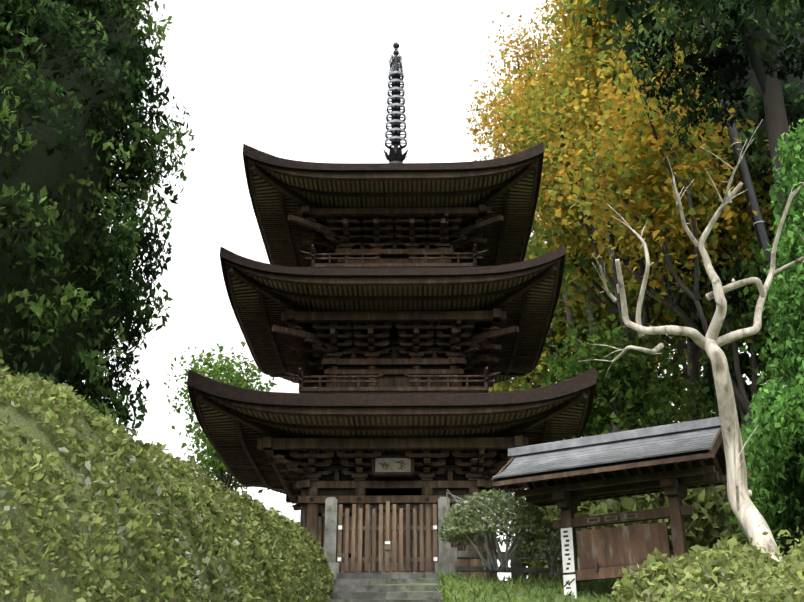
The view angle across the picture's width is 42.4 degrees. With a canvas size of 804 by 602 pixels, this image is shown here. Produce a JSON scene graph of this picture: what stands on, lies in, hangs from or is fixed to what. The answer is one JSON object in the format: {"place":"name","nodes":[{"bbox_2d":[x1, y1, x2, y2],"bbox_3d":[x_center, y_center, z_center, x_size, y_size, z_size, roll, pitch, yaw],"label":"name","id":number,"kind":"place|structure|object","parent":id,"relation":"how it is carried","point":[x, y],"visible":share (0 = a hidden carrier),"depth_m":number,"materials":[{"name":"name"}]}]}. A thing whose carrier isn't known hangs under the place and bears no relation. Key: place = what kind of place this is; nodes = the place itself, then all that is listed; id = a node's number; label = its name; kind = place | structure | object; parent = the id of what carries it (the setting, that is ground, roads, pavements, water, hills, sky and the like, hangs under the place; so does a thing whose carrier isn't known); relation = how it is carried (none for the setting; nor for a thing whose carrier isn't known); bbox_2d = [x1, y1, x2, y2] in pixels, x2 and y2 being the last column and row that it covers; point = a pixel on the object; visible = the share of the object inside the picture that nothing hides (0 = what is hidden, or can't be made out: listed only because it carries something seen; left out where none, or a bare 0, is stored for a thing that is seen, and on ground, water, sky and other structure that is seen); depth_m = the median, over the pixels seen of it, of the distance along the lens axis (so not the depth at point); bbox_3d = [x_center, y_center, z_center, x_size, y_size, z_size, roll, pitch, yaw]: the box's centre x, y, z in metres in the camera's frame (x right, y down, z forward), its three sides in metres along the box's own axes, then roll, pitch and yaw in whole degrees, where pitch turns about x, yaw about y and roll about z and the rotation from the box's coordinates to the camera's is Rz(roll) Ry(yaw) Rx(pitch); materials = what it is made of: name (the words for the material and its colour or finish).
{"place":"outdoors","nodes":[
{"label":"outdoors","id":0,"kind":"place"},
{"bbox_2d":[0,0,803,557],"bbox_3d":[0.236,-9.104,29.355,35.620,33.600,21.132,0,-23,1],"label":"tree","id":1,"kind":"object","parent":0,"point":[36,174],"visible":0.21,"depth_m":18.08,"materials":[{"name":"green plant"}]},
{"bbox_2d":[63,0,765,580],"label":"sky","id":2,"kind":"structure","parent":0,"point":[298,80],"materials":[{"name":"white"}]},
{"bbox_2d":[329,578,650,601],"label":"ground","id":3,"kind":"structure","parent":0,"point":[556,598],"depth_m":17.30,"materials":[{"name":"green plant"}]},
{"bbox_2d":[329,572,442,601],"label":"stone steps","id":4,"kind":"structure","parent":3,"relation":"on","point":[359,587],"depth_m":17.31,"materials":[{"name":"grey stone"}]},
{"bbox_2d":[187,42,596,579],"bbox_3d":[-0.193,0.289,30.420,9.680,19.140,9.680,0,-23,1],"label":"pagoda","id":5,"kind":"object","parent":3,"relation":"on","point":[393,314],"visible":0.94,"depth_m":27.32,"materials":[{"name":"brown wood"}]},
{"bbox_2d":[0,359,803,601],"bbox_3d":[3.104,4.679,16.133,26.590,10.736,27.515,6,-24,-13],"label":"shrubs","id":6,"kind":"object","parent":3,"relation":"on","point":[293,550],"visible":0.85,"depth_m":9.08,"materials":[{"name":"green plant"}]},
{"bbox_2d":[214,6,803,568],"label":"tree trunks","id":7,"kind":"object","parent":3,"relation":"on","point":[710,344],"visible":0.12,"depth_m":21.91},
{"bbox_2d":[163,0,789,514],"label":"tree foliage","id":8,"kind":"object","parent":7,"relation":"attached to","point":[639,176],"visible":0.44,"depth_m":33.27,"materials":[{"name":"yellow plant"}]},
{"bbox_2d":[446,489,579,578],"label":"shrub branches","id":9,"kind":"object","parent":3,"relation":"on","point":[490,564],"visible":0.58,"depth_m":18.20,"materials":[{"name":"bark"},{"name":"wood"}]},
{"bbox_2d":[322,497,798,579],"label":"fence","id":10,"kind":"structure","parent":3,"relation":"on","point":[449,555],"depth_m":19.15,"materials":[{"name":"wood"}]},
{"bbox_2d":[491,417,726,597],"bbox_3d":[3.579,3.978,16.748,3.900,3.765,1.977,-14,-27,29],"label":"notice board","id":11,"kind":"object","parent":3,"relation":"on","point":[674,462],"visible":0.9,"depth_m":16.88,"materials":[{"name":"brown wood"}]},
{"bbox_2d":[698,14,784,327],"bbox_3d":[9.877,-4.161,30.010,3.148,25.850,0.342,0,-23,1],"label":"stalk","id":12,"kind":"object","parent":3,"relation":"on","point":[757,220],"visible":0.46,"depth_m":29.48,"materials":[{"name":"plant"}]}
]}

